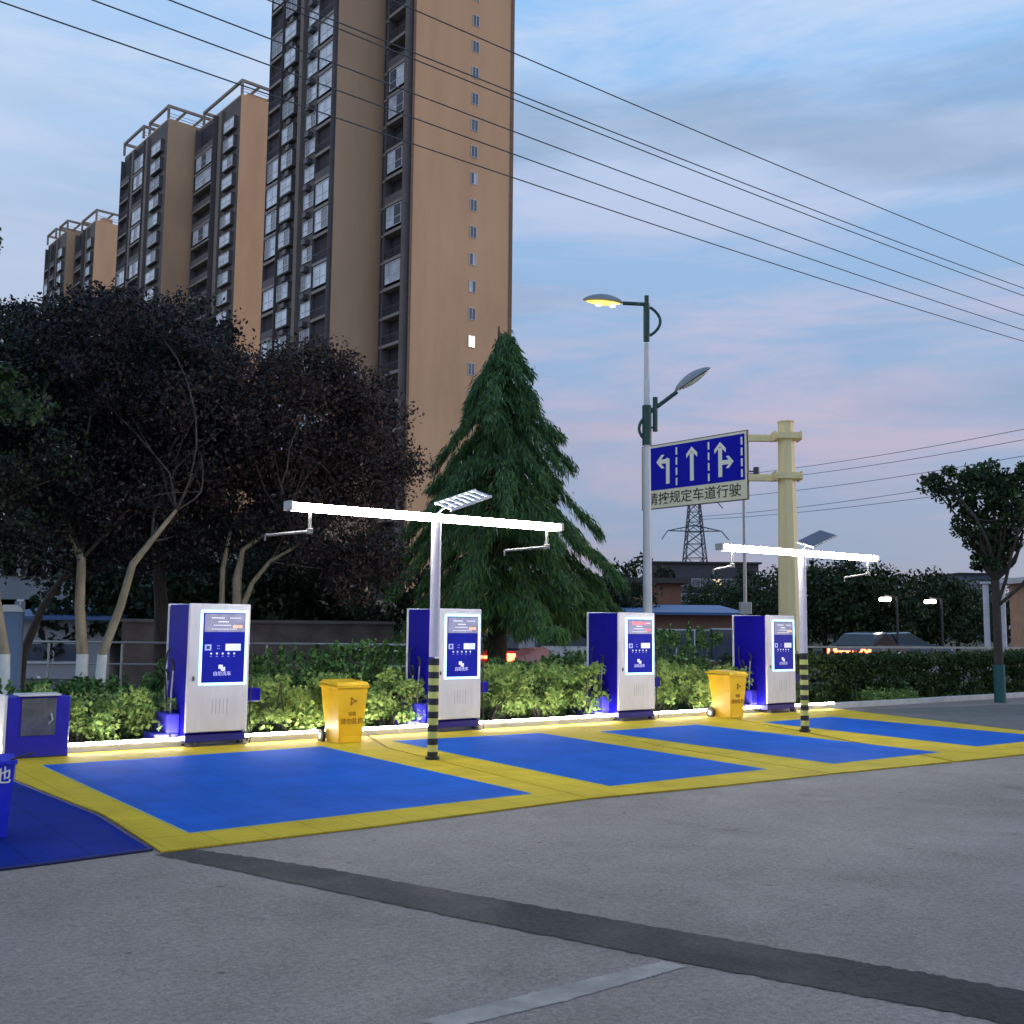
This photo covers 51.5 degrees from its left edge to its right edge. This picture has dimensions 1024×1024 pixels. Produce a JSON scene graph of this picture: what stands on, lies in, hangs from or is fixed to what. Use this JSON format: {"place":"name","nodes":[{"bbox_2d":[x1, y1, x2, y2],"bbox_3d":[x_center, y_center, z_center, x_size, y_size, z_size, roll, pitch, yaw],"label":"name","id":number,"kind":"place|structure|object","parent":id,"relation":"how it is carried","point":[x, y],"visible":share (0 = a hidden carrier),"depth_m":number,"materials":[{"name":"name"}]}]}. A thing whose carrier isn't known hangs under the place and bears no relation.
{"place":"outdoors","nodes":[
{"label":"outdoors","id":0,"kind":"place"},
{"bbox_2d":[0,697,1023,1023],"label":"parking lot","id":1,"kind":"structure","parent":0,"point":[914,867],"depth_m":6.01,"materials":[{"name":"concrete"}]},
{"bbox_2d":[0,227,59,425],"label":"roadside tree","id":2,"kind":"object","parent":1,"relation":"on","point":[34,408],"visible":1,"depth_m":9.72,"materials":[{"name":"green plant"}]},
{"bbox_2d":[0,779,152,870],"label":"floor mat","id":3,"kind":"object","parent":1,"relation":"on","point":[44,828],"visible":0.81,"depth_m":7.93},
{"bbox_2d":[0,752,34,837],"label":"wash tub","id":4,"kind":"object","parent":3,"relation":"on","point":[8,762],"visible":1,"depth_m":7.83,"materials":[{"name":"blue plastic"}]},
{"bbox_2d":[15,736,587,852],"bbox_3d":[-2.318,2.781,11.270,5.043,0.018,6.144,5,-8,-36],"label":"floor mat","id":5,"kind":"object","parent":1,"relation":"on","point":[166,799],"visible":0.97,"depth_m":10.17,"materials":[{"name":"paint"}]},
{"bbox_2d":[0,692,70,758],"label":"vacuum cabinet","id":6,"kind":"object","parent":5,"relation":"on","point":[37,723],"visible":0.9,"depth_m":12.40,"materials":[{"name":"metal"}]},
{"bbox_2d":[143,603,259,746],"bbox_3d":[-4.115,2.156,14.214,1.350,1.848,0.924,5,-8,-36],"label":"wash machine","id":7,"kind":"object","parent":5,"relation":"on","point":[206,667],"visible":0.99,"depth_m":13.92,"materials":[{"name":"blue paint"}]},
{"bbox_2d":[317,679,369,742],"bbox_3d":[-2.313,2.712,14.483,0.512,0.843,0.624,5,-8,-36],"label":"waste bin","id":8,"kind":"object","parent":5,"relation":"on","point":[344,702],"visible":1,"depth_m":14.29,"materials":[{"name":"yellow plastic"}]},
{"bbox_2d":[419,961,686,1023],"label":"painted line","id":9,"kind":"object","parent":1,"relation":"on","point":[525,1002],"visible":1,"depth_m":4.62,"materials":[{"name":"paint"}]},
{"bbox_2d":[157,849,1023,1023],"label":"asphalt patch","id":10,"kind":"object","parent":1,"relation":"on","point":[1003,1005],"visible":1,"depth_m":5.38,"materials":[{"name":"asphalt"}]},
{"bbox_2d":[368,724,829,798],"bbox_3d":[0.782,3.063,13.613,3.958,0.018,6.373,4,-7,-31],"label":"floor mat","id":11,"kind":"object","parent":1,"relation":"on","point":[583,762],"visible":1,"depth_m":12.51,"materials":[{"name":"paint"}]},
{"bbox_2d":[264,489,563,759],"bbox_3d":[-1.074,1.280,12.679,4.215,3.312,0.339,5,-8,-37],"label":"pole light","id":12,"kind":"object","parent":11,"relation":"on","point":[437,519],"visible":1,"depth_m":12.73,"materials":[{"name":"white metal"}]},
{"bbox_2d":[394,608,487,731],"bbox_3d":[-1.084,2.424,16.434,1.350,1.848,0.924,5,-8,-37],"label":"wash machine","id":13,"kind":"object","parent":11,"relation":"on","point":[462,686],"visible":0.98,"depth_m":16.18,"materials":[{"name":"blue paint"}]},
{"bbox_2d":[566,715,952,773],"bbox_3d":[3.266,3.285,15.456,3.334,0.018,7.285,3,-6,-18],"label":"floor mat","id":14,"kind":"object","parent":1,"relation":"on","point":[735,738],"visible":0.97,"depth_m":14.52,"materials":[{"name":"paint"}]},
{"bbox_2d":[578,612,659,721],"bbox_3d":[1.885,2.679,18.538,1.350,1.848,0.924,5,-7,-35],"label":"wash machine","id":15,"kind":"object","parent":14,"relation":"on","point":[621,646],"visible":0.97,"depth_m":18.24,"materials":[{"name":"blue paint"}]},
{"bbox_2d":[705,670,747,717],"bbox_3d":[3.836,3.264,19.063,0.512,0.843,0.624,5,-8,-38],"label":"waste bin","id":16,"kind":"object","parent":14,"relation":"on","point":[727,688],"visible":1,"depth_m":18.88,"materials":[{"name":"yellow plastic"}]},
{"bbox_2d":[733,708,1023,761],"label":"floor mat","id":17,"kind":"object","parent":1,"relation":"on","point":[954,742],"visible":0.97,"depth_m":16.47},
{"bbox_2d":[712,530,879,731],"bbox_3d":[4.440,1.808,16.546,4.146,3.194,0.321,5,-8,-37],"label":"pole light","id":18,"kind":"object","parent":17,"relation":"on","point":[816,539],"visible":1,"depth_m":16.59,"materials":[{"name":"white metal"}]},
{"bbox_2d":[856,704,1023,729],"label":"pavement strip","id":19,"kind":"object","parent":1,"relation":"on","point":[1006,716],"visible":1,"depth_m":20.30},
{"bbox_2d":[915,457,1023,702],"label":"camphor tree","id":20,"kind":"object","parent":19,"relation":"on","point":[996,563],"visible":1,"depth_m":23.86,"materials":[{"name":"green plant"}]},
{"bbox_2d":[0,1,1023,341],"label":"overhead cable","id":21,"kind":"object","parent":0,"point":[442,153],"visible":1,"depth_m":22.53,"materials":[{"name":"metal"}]},
{"bbox_2d":[0,0,1023,608],"label":"sky","id":22,"kind":"structure","parent":0,"point":[913,110],"materials":[{"name":"blue"}]},
{"bbox_2d":[25,666,1022,705],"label":"road","id":23,"kind":"structure","parent":0,"point":[57,681],"depth_m":29.22,"materials":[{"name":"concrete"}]},
{"bbox_2d":[2,605,25,694],"bbox_3d":[-8.799,2.575,18.561,0.440,1.899,0.350,2,-6,-17],"label":"utility cabinet","id":24,"kind":"object","parent":23,"relation":"on","point":[14,616],"visible":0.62,"depth_m":18.49,"materials":[{"name":"metal"}]},
{"bbox_2d":[0,294,189,691],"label":"purple tree","id":25,"kind":"object","parent":23,"relation":"on","point":[37,619],"visible":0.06,"depth_m":19.91,"materials":[{"name":"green plant"}]},
{"bbox_2d":[28,533,255,658],"bbox_3d":[-10.769,2.496,30.924,6.531,4.617,3.910,1,-6,0],"label":"evergreen tree","id":26,"kind":"object","parent":23,"relation":"on","point":[140,599],"visible":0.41,"depth_m":30.05,"materials":[{"name":"green plant"}]},
{"bbox_2d":[3,275,322,692],"bbox_3d":[-8.401,-0.639,23.205,8.529,9.259,4.998,1,-6,0],"label":"purple tree","id":27,"kind":"object","parent":23,"relation":"on","point":[160,607],"visible":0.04,"depth_m":22.93,"materials":[{"name":"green plant"}]},
{"bbox_2d":[128,524,287,619],"bbox_3d":[-9.348,2.554,32.971,5.380,4.966,3.752,1,-6,0],"label":"evergreen tree","id":28,"kind":"object","parent":23,"relation":"on","point":[259,587],"visible":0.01,"depth_m":31.99,"materials":[{"name":"green plant"}]},
{"bbox_2d":[23,640,405,686],"bbox_3d":[-7.430,3.342,22.250,13.545,1.248,0.060,1,-6,-3],"label":"guard rail","id":29,"kind":"object","parent":23,"relation":"on","point":[121,663],"visible":0.21,"depth_m":22.24,"materials":[{"name":"metal"}]},
{"bbox_2d":[481,630,551,670],"bbox_3d":[-0.130,4.140,30.693,1.780,1.495,4.515,-1,-6,15],"label":"car","id":30,"kind":"object","parent":23,"relation":"on","point":[531,651],"visible":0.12,"depth_m":29.46,"materials":[{"name":"metal"}]},
{"bbox_2d":[537,636,586,666],"bbox_3d":[1.526,4.479,33.703,4.505,1.495,1.780,3,-7,-20],"label":"parked car","id":31,"kind":"object","parent":23,"relation":"on","point":[581,644],"visible":0.01,"depth_m":32.99,"materials":[{"name":"silver metal"}]},
{"bbox_2d":[739,467,758,614],"bbox_3d":[6.949,1.643,31.009,0.626,6.679,0.240,1,-6,0],"label":"camera pole","id":32,"kind":"object","parent":23,"relation":"on","point":[745,607],"visible":0.55,"depth_m":30.95,"materials":[{"name":"metal"}]},
{"bbox_2d":[827,632,907,669],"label":"car","id":33,"kind":"object","parent":23,"relation":"on","point":[866,639],"visible":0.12,"depth_m":40.62,"materials":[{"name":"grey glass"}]},
{"bbox_2d":[884,632,953,654],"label":"parked car","id":34,"kind":"object","parent":23,"relation":"on","point":[907,639],"visible":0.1,"depth_m":46.05,"materials":[{"name":"grey metal"}]},
{"bbox_2d":[980,582,991,669],"bbox_3d":[16.904,4.152,37.791,0.280,3.332,0.280,1,-6,0],"label":"gate post","id":35,"kind":"object","parent":23,"relation":"on","point":[986,614],"visible":0.79,"depth_m":37.78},
{"bbox_2d":[78,636,1023,742],"bbox_3d":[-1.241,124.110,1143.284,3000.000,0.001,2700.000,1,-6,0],"label":"ground","id":36,"kind":"structure","parent":0,"point":[485,719],"depth_m":34.40,"materials":[{"name":"soil"}]},
{"bbox_2d":[0,303,106,694],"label":"purple tree","id":37,"kind":"object","parent":36,"relation":"on","point":[16,492],"visible":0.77,"depth_m":16.67,"materials":[{"name":"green plant"}]},
{"bbox_2d":[0,675,109,732],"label":"green shrub","id":38,"kind":"object","parent":36,"relation":"on","point":[68,688],"visible":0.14,"depth_m":14.29,"materials":[{"name":"green plant"}]},
{"bbox_2d":[31,683,128,742],"bbox_3d":[-5.544,2.619,13.579,1.226,0.842,1.192,1,-6,0],"label":"variegated shrub","id":39,"kind":"object","parent":36,"relation":"on","point":[78,719],"visible":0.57,"depth_m":13.45,"materials":[{"name":"green plant"}]},
{"bbox_2d":[42,209,118,515],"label":"apartment tower","id":40,"kind":"structure","parent":36,"relation":"on","point":[77,258],"depth_m":222.90,"materials":[{"name":"brown concrete"}]},
{"bbox_2d":[23,605,144,678],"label":"shed","id":41,"kind":"structure","parent":36,"relation":"on","point":[58,671],"depth_m":29.69,"materials":[{"name":"grey metal"}]},
{"bbox_2d":[52,643,76,662],"bbox_3d":[-12.396,3.926,29.698,0.900,0.600,0.071,1,-6,0],"label":"window","id":42,"kind":"structure","parent":41,"relation":"in","point":[69,655],"depth_m":29.66,"materials":[{"name":"grey glass"}]},
{"bbox_2d":[57,670,164,736],"bbox_3d":[-5.488,2.738,15.208,1.854,0.964,1.215,6,-8,-41],"label":"green shrub","id":43,"kind":"object","parent":36,"relation":"on","point":[112,684],"visible":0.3,"depth_m":15.01,"materials":[{"name":"green plant"}]},
{"bbox_2d":[0,521,253,609],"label":"office building","id":44,"kind":"structure","parent":36,"relation":"on","point":[17,591],"depth_m":37.90,"materials":[{"name":"grey glass"}]},
{"bbox_2d":[112,685,176,735],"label":"variegated shrub","id":45,"kind":"object","parent":36,"relation":"on","point":[135,710],"visible":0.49,"depth_m":13.94,"materials":[{"name":"green plant"}]},
{"bbox_2d":[0,280,291,703],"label":"purple tree","id":46,"kind":"object","parent":36,"relation":"on","point":[115,420],"visible":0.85,"depth_m":17.86,"materials":[{"name":"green plant"}]},
{"bbox_2d":[106,79,268,520],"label":"apartment tower","id":47,"kind":"structure","parent":36,"relation":"on","point":[191,205],"depth_m":165.33,"materials":[{"name":"brown concrete"}]},
{"bbox_2d":[155,654,269,721],"bbox_3d":[-4.453,2.682,15.827,1.768,1.226,1.174,5,-7,-35],"label":"green shrub","id":48,"kind":"object","parent":36,"relation":"on","point":[161,668],"visible":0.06,"depth_m":15.79,"materials":[{"name":"green plant"}]},
{"bbox_2d":[120,619,394,685],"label":"garden wall","id":49,"kind":"structure","parent":36,"relation":"on","point":[284,631],"depth_m":26.97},
{"bbox_2d":[189,524,372,623],"bbox_3d":[-6.994,2.679,31.738,5.595,4.934,4.007,1,-6,0],"label":"evergreen tree","id":50,"kind":"object","parent":36,"relation":"on","point":[314,606],"visible":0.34,"depth_m":31.47,"materials":[{"name":"green plant"}]},
{"bbox_2d":[138,332,438,614],"bbox_3d":[-4.265,0.099,19.672,5.662,7.118,3.884,1,-6,0],"label":"purple tree","id":51,"kind":"object","parent":36,"relation":"on","point":[349,430],"visible":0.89,"depth_m":19.21,"materials":[{"name":"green plant"}]},
{"bbox_2d":[247,672,331,731],"bbox_3d":[-3.241,2.729,14.980,1.290,0.973,1.244,1,-6,0],"label":"variegated shrub","id":52,"kind":"object","parent":36,"relation":"on","point":[288,699],"visible":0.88,"depth_m":14.85,"materials":[{"name":"green plant"}]},
{"bbox_2d":[248,643,342,726],"bbox_3d":[-3.493,2.715,16.573,1.846,1.338,1.184,6,-8,-40],"label":"green shrub","id":53,"kind":"object","parent":36,"relation":"on","point":[269,668],"visible":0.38,"depth_m":16.50,"materials":[{"name":"green plant"}]},
{"bbox_2d":[305,671,389,727],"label":"variegated shrub","id":54,"kind":"object","parent":36,"relation":"on","point":[371,713],"visible":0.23,"depth_m":15.56,"materials":[{"name":"green plant"}]},
{"bbox_2d":[312,638,405,723],"bbox_3d":[-2.418,2.736,17.069,1.749,1.421,1.205,5,-8,-36],"label":"green shrub","id":55,"kind":"object","parent":36,"relation":"on","point":[363,652],"visible":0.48,"depth_m":16.92,"materials":[{"name":"green plant"}]},
{"bbox_2d":[277,524,443,638],"bbox_3d":[-5.208,2.892,34.001,6.378,5.251,3.975,1,-6,0],"label":"evergreen tree","id":56,"kind":"object","parent":36,"relation":"on","point":[404,602],"visible":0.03,"depth_m":33.57,"materials":[{"name":"green plant"}]},
{"bbox_2d":[255,0,514,640],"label":"apartment tower","id":57,"kind":"structure","parent":36,"relation":"on","point":[394,255],"depth_m":112.50,"materials":[{"name":"brown concrete"}]},
{"bbox_2d":[385,258,399,284],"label":"window","id":58,"kind":"structure","parent":57,"relation":"in","point":[392,269],"depth_m":109.03,"materials":[{"name":"grey glass"}]},
{"bbox_2d":[387,145,402,173],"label":"window","id":59,"kind":"structure","parent":57,"relation":"in","point":[395,158],"depth_m":110.30,"materials":[{"name":"grey glass"}]},
{"bbox_2d":[365,666,427,725],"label":"variegated shrub","id":60,"kind":"object","parent":36,"relation":"on","point":[407,686],"visible":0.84,"depth_m":15.97,"materials":[{"name":"green plant"}]},
{"bbox_2d":[480,660,533,719],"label":"variegated shrub","id":61,"kind":"object","parent":36,"relation":"on","point":[510,674],"visible":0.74,"depth_m":17.28,"materials":[{"name":"green plant"}]},
{"bbox_2d":[378,326,670,674],"bbox_3d":[-0.250,0.656,25.954,8.199,10.717,9.076,1,-6,0],"label":"deodar cedar","id":62,"kind":"object","parent":36,"relation":"on","point":[498,456],"visible":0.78,"depth_m":25.23,"materials":[{"name":"green plant"}]},
{"bbox_2d":[496,662,567,718],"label":"variegated shrub","id":63,"kind":"object","parent":36,"relation":"on","point":[537,706],"visible":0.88,"depth_m":17.65,"materials":[{"name":"green plant"}]},
{"bbox_2d":[497,655,583,715],"bbox_3d":[0.574,3.148,19.210,1.216,1.121,1.879,-4,-8,36],"label":"green shrub","id":64,"kind":"object","parent":36,"relation":"on","point":[580,659],"visible":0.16,"depth_m":19.09,"materials":[{"name":"green plant"}]},
{"bbox_2d":[68,692,1023,752],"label":"kerb","id":65,"kind":"structure","parent":36,"relation":"on","point":[853,704],"depth_m":17.17,"materials":[{"name":"concrete"}]},
{"bbox_2d":[68,702,833,747],"bbox_3d":[-0.325,3.271,16.521,16.881,0.046,0.053,5,-8,-36],"label":"light strip","id":66,"kind":"object","parent":65,"relation":"attached to","point":[105,743],"visible":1,"depth_m":15.43,"materials":[{"name":"glowing white light"}]},
{"bbox_2d":[732,615,799,712],"bbox_3d":[4.876,2.928,20.582,1.350,1.848,0.924,5,-8,-37],"label":"wash machine","id":67,"kind":"object","parent":65,"relation":"on","point":[763,649],"visible":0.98,"depth_m":20.29,"materials":[{"name":"blue paint"}]},
{"bbox_2d":[68,680,1023,742],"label":"ground cover","id":68,"kind":"object","parent":36,"relation":"on","point":[571,713],"visible":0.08,"depth_m":18.73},
{"bbox_2d":[541,647,586,709],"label":"green shrub","id":69,"kind":"object","parent":36,"relation":"on","point":[576,656],"visible":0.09,"depth_m":19.86,"materials":[{"name":"green plant"}]},
{"bbox_2d":[549,658,611,716],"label":"variegated shrub","id":70,"kind":"object","parent":36,"relation":"on","point":[572,677],"visible":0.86,"depth_m":18.04,"materials":[{"name":"green plant"}]},
{"bbox_2d":[553,571,662,638],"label":"evergreen tree","id":71,"kind":"object","parent":36,"relation":"on","point":[621,599],"visible":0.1,"depth_m":44.84,"materials":[{"name":"green plant"}]},
{"bbox_2d":[571,577,689,604],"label":"service building","id":72,"kind":"structure","parent":36,"relation":"on","point":[671,589],"depth_m":51.85,"materials":[{"name":"concrete"}]},
{"bbox_2d":[605,551,675,577],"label":"evergreen tree","id":73,"kind":"object","parent":36,"relation":"on","point":[634,565],"visible":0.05,"depth_m":54.74,"materials":[{"name":"green plant"}]},
{"bbox_2d":[583,294,709,612],"bbox_3d":[3.143,-0.464,24.693,3.012,9.447,0.400,1,-6,0],"label":"street lamp","id":74,"kind":"object","parent":36,"relation":"on","point":[691,378],"visible":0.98,"depth_m":24.81,"materials":[{"name":"grey metal"}]},
{"bbox_2d":[654,633,679,707],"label":"green shrub","id":75,"kind":"object","parent":36,"relation":"on","point":[659,650],"visible":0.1,"depth_m":20.90,"materials":[{"name":"green plant"}]},
{"bbox_2d":[653,657,682,711],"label":"variegated shrub","id":76,"kind":"object","parent":36,"relation":"on","point":[666,667],"visible":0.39,"depth_m":19.32,"materials":[{"name":"green plant"}]},
{"bbox_2d":[611,605,747,668],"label":"shop row","id":77,"kind":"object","parent":36,"relation":"on","point":[707,618],"visible":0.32,"depth_m":41.77,"materials":[{"name":"metal"}]},
{"bbox_2d":[658,629,711,658],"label":"window","id":78,"kind":"structure","parent":77,"relation":"in","point":[682,631],"depth_m":41.62,"materials":[{"name":"grey glass"}]},
{"bbox_2d":[709,628,731,661],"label":"window","id":79,"kind":"structure","parent":77,"relation":"in","point":[720,649],"depth_m":41.62,"materials":[{"name":"grey glass"}]},
{"bbox_2d":[654,622,722,707],"bbox_3d":[3.497,3.093,21.490,1.616,1.771,1.178,4,-7,-30],"label":"green shrub","id":80,"kind":"object","parent":36,"relation":"on","point":[701,662],"visible":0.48,"depth_m":21.52,"materials":[{"name":"green plant"}]},
{"bbox_2d":[662,664,727,709],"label":"variegated shrub","id":81,"kind":"object","parent":36,"relation":"on","point":[701,695],"visible":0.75,"depth_m":19.68,"materials":[{"name":"green plant"}]},
{"bbox_2d":[662,503,728,561],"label":"power pylon","id":82,"kind":"object","parent":36,"relation":"on","point":[700,532],"visible":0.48,"depth_m":260.66,"materials":[{"name":"metal"}]},
{"bbox_2d":[641,561,761,604],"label":"distant block","id":83,"kind":"structure","parent":36,"relation":"on","point":[695,572],"depth_m":149.96,"materials":[{"name":"grey concrete"}]},
{"bbox_2d":[681,571,751,609],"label":"distant tree","id":84,"kind":"object","parent":36,"relation":"on","point":[694,598],"visible":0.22,"depth_m":89.70,"materials":[{"name":"green plant"}]},
{"bbox_2d":[642,420,802,653],"bbox_3d":[5.596,1.229,29.300,5.123,7.110,0.949,-4,-8,37],"label":"traffic sign","id":85,"kind":"object","parent":36,"relation":"on","point":[704,470],"visible":0.98,"depth_m":28.89,"materials":[{"name":"beige paint"}]},
{"bbox_2d":[695,566,775,614],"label":"distant tree","id":86,"kind":"object","parent":36,"relation":"on","point":[717,601],"visible":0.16,"depth_m":83.46,"materials":[{"name":"green plant"}]},
{"bbox_2d":[720,564,812,639],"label":"distant tree","id":87,"kind":"object","parent":36,"relation":"on","point":[735,596],"visible":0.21,"depth_m":77.55,"materials":[{"name":"green plant"}]},
{"bbox_2d":[749,573,839,650],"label":"distant tree","id":88,"kind":"object","parent":36,"relation":"on","point":[768,596],"visible":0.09,"depth_m":74.00,"materials":[{"name":"green plant"}]},
{"bbox_2d":[760,557,878,654],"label":"distant tree","id":89,"kind":"object","parent":36,"relation":"on","point":[813,578],"visible":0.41,"depth_m":59.28,"materials":[{"name":"green plant"}]},
{"bbox_2d":[806,559,912,645],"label":"distant tree","id":90,"kind":"object","parent":36,"relation":"on","point":[835,567],"visible":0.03,"depth_m":63.54,"materials":[{"name":"green plant"}]},
{"bbox_2d":[807,560,929,642],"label":"distant tree","id":91,"kind":"object","parent":36,"relation":"on","point":[877,619],"visible":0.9,"depth_m":56.92,"materials":[{"name":"green plant"}]},
{"bbox_2d":[715,647,1023,701],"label":"hedge","id":92,"kind":"object","parent":36,"relation":"on","point":[876,664],"visible":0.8,"depth_m":24.05,"materials":[{"name":"green plant"}]},
{"bbox_2d":[851,686,918,700],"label":"grass tuft","id":93,"kind":"object","parent":36,"relation":"on","point":[866,695],"visible":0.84,"depth_m":22.82,"materials":[{"name":"green plant"}]},
{"bbox_2d":[808,646,1023,678],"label":"guard rail","id":94,"kind":"object","parent":36,"relation":"on","point":[885,647],"visible":0.32,"depth_m":33.38,"materials":[{"name":"metal"}]},
{"bbox_2d":[864,565,981,646],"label":"distant tree","id":95,"kind":"object","parent":36,"relation":"on","point":[955,600],"visible":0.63,"depth_m":60.83,"materials":[{"name":"green plant"}]},
{"bbox_2d":[899,577,1010,646],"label":"distant tree","id":96,"kind":"object","parent":36,"relation":"on","point":[977,618],"visible":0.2,"depth_m":64.95,"materials":[{"name":"green plant"}]},
{"bbox_2d":[927,573,991,638],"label":"distant block","id":97,"kind":"structure","parent":36,"relation":"on","point":[979,576],"depth_m":189.92,"materials":[{"name":"grey concrete"}]},
{"bbox_2d":[944,575,1009,650],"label":"distant tree","id":98,"kind":"object","parent":36,"relation":"on","point":[974,594],"visible":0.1,"depth_m":72.74,"materials":[{"name":"green plant"}]},
{"bbox_2d":[999,577,1023,666],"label":"canteen","id":99,"kind":"structure","parent":36,"relation":"on","point":[1017,615],"depth_m":48.07,"materials":[{"name":"concrete"}]},
{"bbox_2d":[92,0,1023,329],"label":"overhead cable","id":100,"kind":"object","parent":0,"point":[508,152],"visible":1,"depth_m":23.42,"materials":[{"name":"metal"}]},
{"bbox_2d":[168,0,1023,315],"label":"overhead cable","id":101,"kind":"object","parent":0,"point":[542,142],"visible":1,"depth_m":24.06,"materials":[{"name":"metal"}]},
{"bbox_2d":[267,0,1023,295],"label":"overhead cable","id":102,"kind":"object","parent":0,"point":[606,136],"visible":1,"depth_m":25.02,"materials":[{"name":"metal"}]},
{"bbox_2d":[283,0,1023,288],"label":"overhead cable","id":103,"kind":"object","parent":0,"point":[615,132],"visible":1,"depth_m":24.89,"materials":[{"name":"metal"}]},
{"bbox_2d":[391,0,1023,265],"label":"overhead cable","id":104,"kind":"object","parent":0,"point":[679,123],"visible":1,"depth_m":26.10,"materials":[{"name":"metal"}]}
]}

